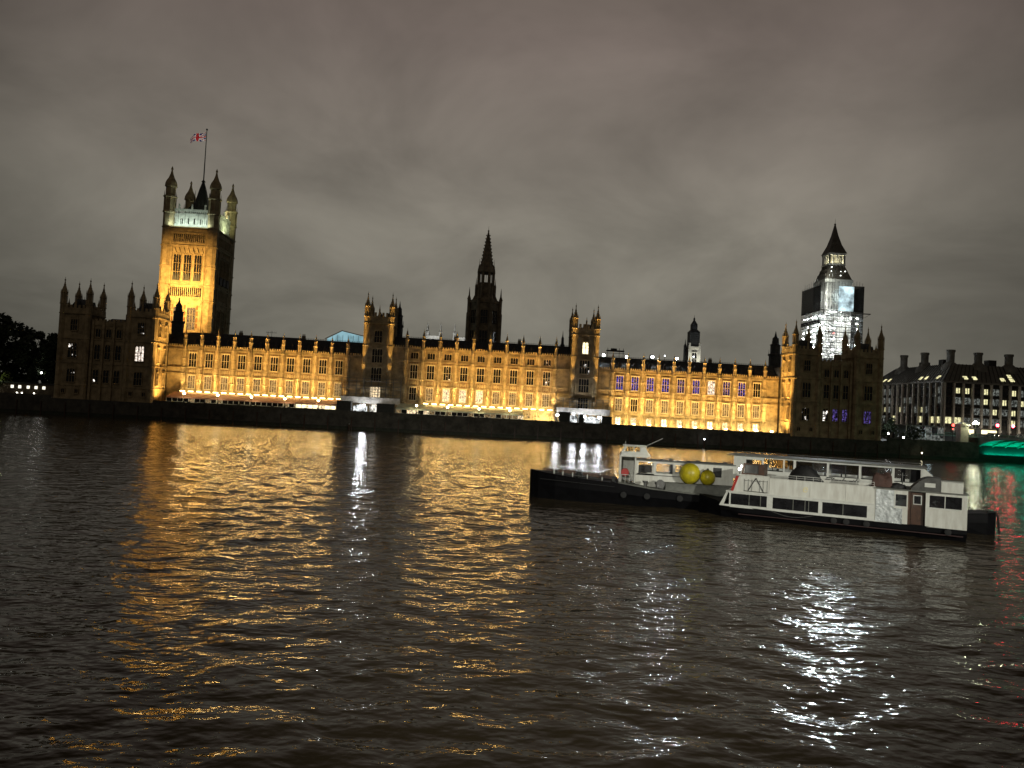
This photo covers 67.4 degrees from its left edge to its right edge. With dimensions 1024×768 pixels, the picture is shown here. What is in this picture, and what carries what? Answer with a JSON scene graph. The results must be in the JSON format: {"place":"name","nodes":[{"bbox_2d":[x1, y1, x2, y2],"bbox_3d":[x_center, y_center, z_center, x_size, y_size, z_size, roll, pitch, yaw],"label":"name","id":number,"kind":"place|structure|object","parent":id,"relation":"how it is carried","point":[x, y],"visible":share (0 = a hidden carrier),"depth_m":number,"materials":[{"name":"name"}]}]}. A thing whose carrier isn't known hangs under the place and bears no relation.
{"place":"outdoors","nodes":[
{"label":"outdoors","id":0,"kind":"place"},
{"bbox_2d":[0,381,53,397],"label":"garden building","id":1,"kind":"structure","parent":0,"point":[26,388],"depth_m":240.87,"materials":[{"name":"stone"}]},
{"bbox_2d":[158,129,237,333],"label":"great square tower","id":2,"kind":"structure","parent":0,"point":[197,258],"depth_m":326.28,"materials":[{"name":"stone"}]},
{"bbox_2d":[172,253,181,280],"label":"window","id":3,"kind":"structure","parent":2,"relation":"in","point":[177,257],"depth_m":325.90,"materials":[{"name":"glass"}]},
{"bbox_2d":[182,254,191,281],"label":"window","id":4,"kind":"structure","parent":2,"relation":"in","point":[187,263],"depth_m":326.06,"materials":[{"name":"glass"}]},
{"bbox_2d":[185,306,195,330],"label":"window","id":5,"kind":"structure","parent":2,"relation":"in","point":[191,311],"depth_m":325.50,"materials":[{"name":"glass"}]},
{"bbox_2d":[190,133,205,143],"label":"union flag","id":6,"kind":"object","parent":2,"relation":"attached to","point":[198,137],"visible":1,"depth_m":340.03,"materials":[{"name":"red fabric"}]},
{"bbox_2d":[193,254,202,281],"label":"window","id":7,"kind":"structure","parent":2,"relation":"in","point":[197,268],"depth_m":326.29,"materials":[{"name":"stone"}]},
{"bbox_2d":[165,327,362,410],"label":"palace range","id":8,"kind":"structure","parent":0,"point":[284,366],"depth_m":246.99,"materials":[{"name":"stone"}]},
{"bbox_2d":[187,374,195,388],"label":"window","id":9,"kind":"structure","parent":8,"relation":"in","point":[191,378],"depth_m":245.94,"materials":[{"name":"stone"}]},
{"bbox_2d":[188,352,196,367],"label":"window","id":10,"kind":"structure","parent":8,"relation":"in","point":[192,360],"depth_m":246.18,"materials":[{"name":"glass"}]},
{"bbox_2d":[203,375,211,389],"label":"window","id":11,"kind":"structure","parent":8,"relation":"in","point":[207,378],"depth_m":246.12,"materials":[{"name":"glass"}]},
{"bbox_2d":[204,352,213,367],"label":"window","id":12,"kind":"structure","parent":8,"relation":"in","point":[208,356],"depth_m":246.36,"materials":[{"name":"glass"}]},
{"bbox_2d":[220,376,227,390],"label":"window","id":13,"kind":"structure","parent":8,"relation":"in","point":[223,379],"depth_m":246.36,"materials":[{"name":"glass"}]},
{"bbox_2d":[221,353,229,368],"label":"window","id":14,"kind":"structure","parent":8,"relation":"in","point":[225,358],"depth_m":246.60,"materials":[{"name":"glass"}]},
{"bbox_2d":[236,377,244,391],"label":"window","id":15,"kind":"structure","parent":8,"relation":"in","point":[240,380],"depth_m":246.54,"materials":[{"name":"glass"}]},
{"bbox_2d":[237,354,245,369],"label":"window","id":16,"kind":"structure","parent":8,"relation":"in","point":[241,363],"depth_m":246.78,"materials":[{"name":"glass"}]},
{"bbox_2d":[252,378,260,392],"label":"window","id":17,"kind":"structure","parent":8,"relation":"in","point":[256,381],"depth_m":246.78,"materials":[{"name":"glass"}]},
{"bbox_2d":[253,355,262,370],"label":"window","id":18,"kind":"structure","parent":8,"relation":"in","point":[257,358],"depth_m":247.02,"materials":[{"name":"glass"}]},
{"bbox_2d":[178,390,339,399],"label":"floodlight batten","id":19,"kind":"object","parent":8,"relation":"attached to","point":[258,395],"visible":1,"depth_m":245.10,"materials":[{"name":"metal"}]},
{"bbox_2d":[268,379,276,392],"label":"window","id":20,"kind":"structure","parent":8,"relation":"in","point":[272,382],"depth_m":247.02,"materials":[{"name":"glass"}]},
{"bbox_2d":[270,356,278,371],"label":"window","id":21,"kind":"structure","parent":8,"relation":"in","point":[274,360],"depth_m":247.20,"materials":[{"name":"glass"}]},
{"bbox_2d":[285,380,292,393],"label":"window","id":22,"kind":"structure","parent":8,"relation":"in","point":[288,383],"depth_m":247.20,"materials":[{"name":"glass"}]},
{"bbox_2d":[286,357,294,372],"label":"window","id":23,"kind":"structure","parent":8,"relation":"in","point":[290,362],"depth_m":247.45,"materials":[{"name":"glass"}]},
{"bbox_2d":[301,380,309,394],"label":"window","id":24,"kind":"structure","parent":8,"relation":"in","point":[305,384],"depth_m":247.39,"materials":[{"name":"glass"}]},
{"bbox_2d":[302,358,310,373],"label":"window","id":25,"kind":"structure","parent":8,"relation":"in","point":[306,366],"depth_m":247.63,"materials":[{"name":"glass"}]},
{"bbox_2d":[317,381,325,395],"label":"window","id":26,"kind":"structure","parent":8,"relation":"in","point":[321,385],"depth_m":247.63,"materials":[{"name":"glass"}]},
{"bbox_2d":[318,359,326,374],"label":"window","id":27,"kind":"structure","parent":8,"relation":"in","point":[322,369],"depth_m":247.87,"materials":[{"name":"glass"}]},
{"bbox_2d":[334,360,342,374],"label":"window","id":28,"kind":"structure","parent":8,"relation":"in","point":[338,363],"depth_m":248.05,"materials":[{"name":"glass"}]},
{"bbox_2d":[325,330,362,342],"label":"covered roof tent","id":29,"kind":"object","parent":8,"relation":"on","point":[344,336],"visible":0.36,"depth_m":318.10,"materials":[{"name":"blue fabric"}]},
{"bbox_2d":[359,293,398,411],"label":"palace tower","id":30,"kind":"structure","parent":0,"point":[380,333],"depth_m":247.45,"materials":[{"name":"stone"}]},
{"bbox_2d":[370,366,381,381],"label":"window","id":31,"kind":"structure","parent":30,"relation":"in","point":[376,372],"depth_m":247.26,"materials":[{"name":"glass"}]},
{"bbox_2d":[371,348,382,363],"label":"window","id":32,"kind":"structure","parent":30,"relation":"in","point":[377,353],"depth_m":247.51,"materials":[{"name":"glass"}]},
{"bbox_2d":[374,329,382,342],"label":"window","id":33,"kind":"structure","parent":30,"relation":"in","point":[378,334],"depth_m":247.69,"materials":[{"name":"glass"}]},
{"bbox_2d":[390,329,570,420],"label":"palace range","id":34,"kind":"structure","parent":0,"point":[456,371],"depth_m":249.79,"materials":[{"name":"stone"}]},
{"bbox_2d":[397,303,403,336],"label":"stair turret","id":35,"kind":"object","parent":34,"relation":"on","point":[400,326],"visible":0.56,"depth_m":260.43,"materials":[{"name":"stone"}]},
{"bbox_2d":[408,386,416,400],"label":"window","id":36,"kind":"structure","parent":34,"relation":"in","point":[412,389],"depth_m":248.78,"materials":[{"name":"glass"}]},
{"bbox_2d":[409,364,417,378],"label":"window","id":37,"kind":"structure","parent":34,"relation":"in","point":[413,374],"depth_m":249.02,"materials":[{"name":"glass"}]},
{"bbox_2d":[426,365,434,379],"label":"window","id":38,"kind":"structure","parent":34,"relation":"in","point":[430,371],"depth_m":249.26,"materials":[{"name":"glass"}]},
{"bbox_2d":[443,365,451,380],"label":"window","id":39,"kind":"structure","parent":34,"relation":"in","point":[446,369],"depth_m":249.45,"materials":[{"name":"glass"}]},
{"bbox_2d":[459,366,467,381],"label":"window","id":40,"kind":"structure","parent":34,"relation":"in","point":[463,370],"depth_m":249.69,"materials":[{"name":"stone"}]},
{"bbox_2d":[476,367,484,382],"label":"window","id":41,"kind":"structure","parent":34,"relation":"in","point":[480,372],"depth_m":249.87,"materials":[{"name":"stone"}]},
{"bbox_2d":[423,403,551,410],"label":"floodlight batten","id":42,"kind":"object","parent":34,"relation":"attached to","point":[487,407],"visible":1,"depth_m":248.03,"materials":[{"name":"metal"}]},
{"bbox_2d":[493,368,500,383],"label":"window","id":43,"kind":"structure","parent":34,"relation":"in","point":[496,371],"depth_m":250.12,"materials":[{"name":"stone"}]},
{"bbox_2d":[509,369,517,384],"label":"window","id":44,"kind":"structure","parent":34,"relation":"in","point":[513,376],"depth_m":250.30,"materials":[{"name":"stone"}]},
{"bbox_2d":[525,392,532,406],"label":"window","id":45,"kind":"structure","parent":34,"relation":"in","point":[528,396],"depth_m":250.30,"materials":[{"name":"stone"}]},
{"bbox_2d":[526,370,534,385],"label":"window","id":46,"kind":"structure","parent":34,"relation":"in","point":[529,373],"depth_m":250.55,"materials":[{"name":"stone"}]},
{"bbox_2d":[542,371,550,386],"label":"window","id":47,"kind":"structure","parent":34,"relation":"in","point":[546,379],"depth_m":250.73,"materials":[{"name":"glass"}]},
{"bbox_2d":[465,230,502,342],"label":"central spire tower","id":48,"kind":"structure","parent":0,"point":[484,316],"depth_m":336.91,"materials":[{"name":"stone"}]},
{"bbox_2d":[480,309,487,323],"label":"window","id":49,"kind":"structure","parent":48,"relation":"in","point":[484,312],"depth_m":334.36,"materials":[{"name":"glass"}]},
{"bbox_2d":[0,412,1023,767],"bbox_3d":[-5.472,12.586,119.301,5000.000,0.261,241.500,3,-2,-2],"label":"river water","id":50,"kind":"structure","parent":0,"point":[190,594],"depth_m":33.65,"materials":[{"name":"brown liquid"}]},
{"bbox_2d":[529,438,735,509],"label":"work barge","id":51,"kind":"object","parent":50,"relation":"on","point":[649,486],"visible":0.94,"depth_m":77.26,"materials":[{"name":"black paint"}]},
{"bbox_2d":[679,462,699,483],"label":"mooring buoy","id":52,"kind":"object","parent":51,"relation":"on","point":[689,472],"visible":1,"depth_m":76.01,"materials":[{"name":"yellow plastic"}]},
{"bbox_2d":[700,468,714,484],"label":"mooring buoy","id":53,"kind":"object","parent":51,"relation":"on","point":[707,476],"visible":1,"depth_m":75.96,"materials":[{"name":"yellow plastic"}]},
{"bbox_2d":[699,463,968,541],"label":"river cruiser","id":54,"kind":"object","parent":50,"relation":"on","point":[756,492],"visible":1,"depth_m":67.05,"materials":[{"name":"white paint"}]},
{"bbox_2d":[788,465,823,481],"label":"covered heap","id":55,"kind":"object","parent":54,"relation":"on","point":[806,472],"visible":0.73,"depth_m":69.54,"materials":[{"name":"black fabric"}]},
{"bbox_2d":[871,472,891,487],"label":"covered chair","id":56,"kind":"object","parent":54,"relation":"on","point":[884,479],"visible":0.96,"depth_m":66.69,"materials":[{"name":"brown fabric"}]},
{"bbox_2d":[910,492,923,524],"bbox_3d":[34.172,10.538,64.743,0.950,2.720,0.160,2,-2,25],"label":"door","id":57,"kind":"structure","parent":54,"relation":"in","point":[917,499],"depth_m":64.74,"materials":[{"name":"brown wood"}]},
{"bbox_2d":[910,476,940,491],"bbox_3d":[35.193,8.474,65.418,2.200,1.150,2.440,2,-2,25],"label":"canvas hood","id":58,"kind":"object","parent":54,"relation":"on","point":[929,483],"visible":1,"depth_m":64.31,"materials":[{"name":"grey fabric"}]},
{"bbox_2d":[941,480,963,493],"bbox_3d":[36.956,8.665,64.596,1.700,0.900,1.900,2,-2,25],"label":"roof locker","id":59,"kind":"object","parent":54,"relation":"on","point":[956,487],"visible":0.79,"depth_m":63.82,"materials":[{"name":"white paint"}]},
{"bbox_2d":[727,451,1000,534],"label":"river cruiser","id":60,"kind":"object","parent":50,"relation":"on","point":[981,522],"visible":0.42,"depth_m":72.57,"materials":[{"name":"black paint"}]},
{"bbox_2d":[932,432,1023,448],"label":"road bridge","id":61,"kind":"structure","parent":50,"relation":"in","point":[1007,441],"depth_m":244.66,"materials":[{"name":"green metal"}]},
{"bbox_2d":[0,0,1023,382],"label":"sky","id":62,"kind":"structure","parent":0,"point":[659,165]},
{"bbox_2d":[51,397,1023,463],"bbox_3d":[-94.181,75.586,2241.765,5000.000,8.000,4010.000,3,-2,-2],"label":"ground","id":63,"kind":"structure","parent":0,"point":[1000,454],"depth_m":246.20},
{"bbox_2d":[0,313,36,381],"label":"tree","id":64,"kind":"object","parent":63,"relation":"on","point":[7,324],"visible":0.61,"depth_m":260.88,"materials":[{"name":"green plant"}]},
{"bbox_2d":[3,331,47,382],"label":"tree","id":65,"kind":"object","parent":63,"relation":"on","point":[26,356],"visible":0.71,"depth_m":257.36,"materials":[{"name":"green plant"}]},
{"bbox_2d":[34,332,57,383],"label":"tree","id":66,"kind":"object","parent":63,"relation":"on","point":[48,354],"visible":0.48,"depth_m":251.67,"materials":[{"name":"green plant"}]},
{"bbox_2d":[53,277,174,402],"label":"palace wing","id":67,"kind":"structure","parent":63,"relation":"on","point":[99,356],"depth_m":236.13,"materials":[{"name":"beige stone"}]},
{"bbox_2d":[93,344,100,359],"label":"window","id":68,"kind":"structure","parent":67,"relation":"in","point":[97,347],"depth_m":236.58,"materials":[{"name":"glass"}]},
{"bbox_2d":[103,344,111,360],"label":"window","id":69,"kind":"structure","parent":67,"relation":"in","point":[107,347],"depth_m":236.69,"materials":[{"name":"glass"}]},
{"bbox_2d":[114,345,121,360],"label":"window","id":70,"kind":"structure","parent":67,"relation":"in","point":[118,348],"depth_m":236.81,"materials":[{"name":"glass"}]},
{"bbox_2d":[171,297,184,334],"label":"stair turret","id":71,"kind":"object","parent":67,"relation":"on","point":[177,322],"visible":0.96,"depth_m":260.12,"materials":[{"name":"stone"}]},
{"bbox_2d":[166,392,299,407],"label":"terrace marquee","id":72,"kind":"object","parent":63,"relation":"on","point":[231,399],"visible":0.79,"depth_m":238.58,"materials":[{"name":"fabric"}]},
{"bbox_2d":[295,398,336,409],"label":"terrace marquee","id":73,"kind":"object","parent":63,"relation":"on","point":[315,403],"visible":0.73,"depth_m":239.31,"materials":[{"name":"white fabric"}]},
{"bbox_2d":[336,400,352,410],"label":"site cabin","id":74,"kind":"object","parent":63,"relation":"on","point":[344,405],"visible":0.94,"depth_m":237.92,"materials":[{"name":"metal"}]},
{"bbox_2d":[340,377,401,404],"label":"site scaffold","id":75,"kind":"object","parent":63,"relation":"on","point":[370,400],"visible":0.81,"depth_m":244.57,"materials":[{"name":"grey metal"}]},
{"bbox_2d":[376,403,394,412],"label":"site cabin","id":76,"kind":"object","parent":63,"relation":"on","point":[386,408],"visible":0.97,"depth_m":238.43,"materials":[{"name":"metal"}]},
{"bbox_2d":[395,403,523,419],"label":"terrace marquee","id":77,"kind":"object","parent":63,"relation":"on","point":[459,411],"visible":0.84,"depth_m":241.43,"materials":[{"name":"beige fabric"}]},
{"bbox_2d":[0,392,978,461],"bbox_3d":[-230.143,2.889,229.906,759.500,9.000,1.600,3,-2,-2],"label":"river wall","id":78,"kind":"structure","parent":63,"relation":"on","point":[436,424],"depth_m":238.34,"materials":[{"name":"stone"}]},
{"bbox_2d":[558,412,570,421],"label":"site cabin","id":79,"kind":"object","parent":63,"relation":"on","point":[563,416],"visible":0.94,"depth_m":240.69,"materials":[{"name":"metal"}]},
{"bbox_2d":[555,398,609,420],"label":"site scaffold","id":80,"kind":"object","parent":63,"relation":"on","point":[595,412],"visible":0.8,"depth_m":247.25,"materials":[{"name":"grey"}]},
{"bbox_2d":[774,319,884,440],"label":"palace wing","id":81,"kind":"structure","parent":63,"relation":"on","point":[839,396],"depth_m":245.31,"materials":[{"name":"beige stone"}]},
{"bbox_2d":[768,332,781,367],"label":"stair turret","id":82,"kind":"object","parent":81,"relation":"on","point":[774,355],"visible":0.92,"depth_m":271.20,"materials":[{"name":"stone"}]},
{"bbox_2d":[812,224,852,357],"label":"clock tower","id":83,"kind":"structure","parent":63,"relation":"on","point":[834,253],"depth_m":340.44,"materials":[{"name":"white stone sheeting"},{"name":"metal scaffolding"},{"name":"cast iron tile"}]},
{"bbox_2d":[800,268,870,358],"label":"scaffolding","id":84,"kind":"object","parent":63,"relation":"on","point":[851,300],"visible":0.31,"depth_m":335.98,"materials":[{"name":"grey metal"}]},
{"bbox_2d":[881,417,900,437],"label":"tree","id":85,"kind":"object","parent":63,"relation":"on","point":[890,428],"visible":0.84,"depth_m":251.72,"materials":[{"name":"green plant"}]},
{"bbox_2d":[901,423,925,438],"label":"tree","id":86,"kind":"object","parent":63,"relation":"on","point":[910,434],"visible":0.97,"depth_m":248.48,"materials":[{"name":"green plant"}]},
{"bbox_2d":[954,422,970,441],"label":"stone pier","id":87,"kind":"structure","parent":63,"relation":"on","point":[962,431],"depth_m":249.54,"materials":[{"name":"beige stone"}]},
{"bbox_2d":[568,304,600,421],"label":"palace tower","id":88,"kind":"structure","parent":0,"point":[583,343],"depth_m":250.11,"materials":[{"name":"stone"}]},
{"bbox_2d":[577,397,588,408],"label":"window","id":89,"kind":"structure","parent":88,"relation":"in","point":[580,399],"depth_m":249.81,"materials":[{"name":"glass"}]},
{"bbox_2d":[578,377,589,392],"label":"window","id":90,"kind":"structure","parent":88,"relation":"in","point":[583,383],"depth_m":250.00,"materials":[{"name":"glass"}]},
{"bbox_2d":[579,359,589,374],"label":"window","id":91,"kind":"structure","parent":88,"relation":"in","point":[584,364],"depth_m":250.18,"materials":[{"name":"glass"}]},
{"bbox_2d":[596,351,778,432],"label":"palace range","id":92,"kind":"structure","parent":0,"point":[719,395],"depth_m":252.43,"materials":[{"name":"stone"}]},
{"bbox_2d":[615,375,623,390],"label":"window","id":93,"kind":"structure","parent":92,"relation":"in","point":[619,385],"depth_m":251.71,"materials":[{"name":"glass"}]},
{"bbox_2d":[631,376,639,390],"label":"window","id":94,"kind":"structure","parent":92,"relation":"in","point":[634,379],"depth_m":251.96,"materials":[{"name":"glass"}]},
{"bbox_2d":[646,376,654,391],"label":"window","id":95,"kind":"structure","parent":92,"relation":"in","point":[650,380],"depth_m":252.14,"materials":[{"name":"glass"}]},
{"bbox_2d":[661,377,669,392],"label":"window","id":96,"kind":"structure","parent":92,"relation":"in","point":[665,381],"depth_m":252.33,"materials":[{"name":"glass"}]},
{"bbox_2d":[677,378,684,393],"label":"window","id":97,"kind":"structure","parent":92,"relation":"in","point":[680,381],"depth_m":252.51,"materials":[{"name":"glass"}]},
{"bbox_2d":[692,379,700,394],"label":"window","id":98,"kind":"structure","parent":92,"relation":"in","point":[695,382],"depth_m":252.76,"materials":[{"name":"glass"}]},
{"bbox_2d":[707,380,715,394],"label":"window","id":99,"kind":"structure","parent":92,"relation":"in","point":[711,383],"depth_m":252.94,"materials":[{"name":"glass"}]},
{"bbox_2d":[722,381,730,395],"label":"window","id":100,"kind":"structure","parent":92,"relation":"in","point":[726,384],"depth_m":253.13,"materials":[{"name":"glass"}]},
{"bbox_2d":[737,381,745,396],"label":"window","id":101,"kind":"structure","parent":92,"relation":"in","point":[741,385],"depth_m":253.31,"materials":[{"name":"glass"}]},
{"bbox_2d":[752,404,759,418],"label":"window","id":102,"kind":"structure","parent":92,"relation":"in","point":[755,408],"depth_m":253.31,"materials":[{"name":"glass"}]},
{"bbox_2d":[753,382,760,397],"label":"window","id":103,"kind":"structure","parent":92,"relation":"in","point":[756,386],"depth_m":253.50,"materials":[{"name":"glass"}]},
{"bbox_2d":[683,315,700,361],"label":"bell turret","id":104,"kind":"object","parent":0,"point":[692,347],"visible":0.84,"depth_m":402.60,"materials":[{"name":"stone"}]},
{"bbox_2d":[895,424,944,440],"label":"pier ticket building","id":105,"kind":"structure","parent":0,"point":[928,430],"depth_m":257.97,"materials":[{"name":"grey paint"}]},
{"bbox_2d":[881,350,1023,437],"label":"office block","id":106,"kind":"structure","parent":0,"point":[948,392],"depth_m":311.29,"materials":[{"name":"grey stone"}]},
{"bbox_2d":[976,428,998,436],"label":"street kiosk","id":107,"kind":"object","parent":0,"point":[981,431],"visible":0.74,"depth_m":272.90,"materials":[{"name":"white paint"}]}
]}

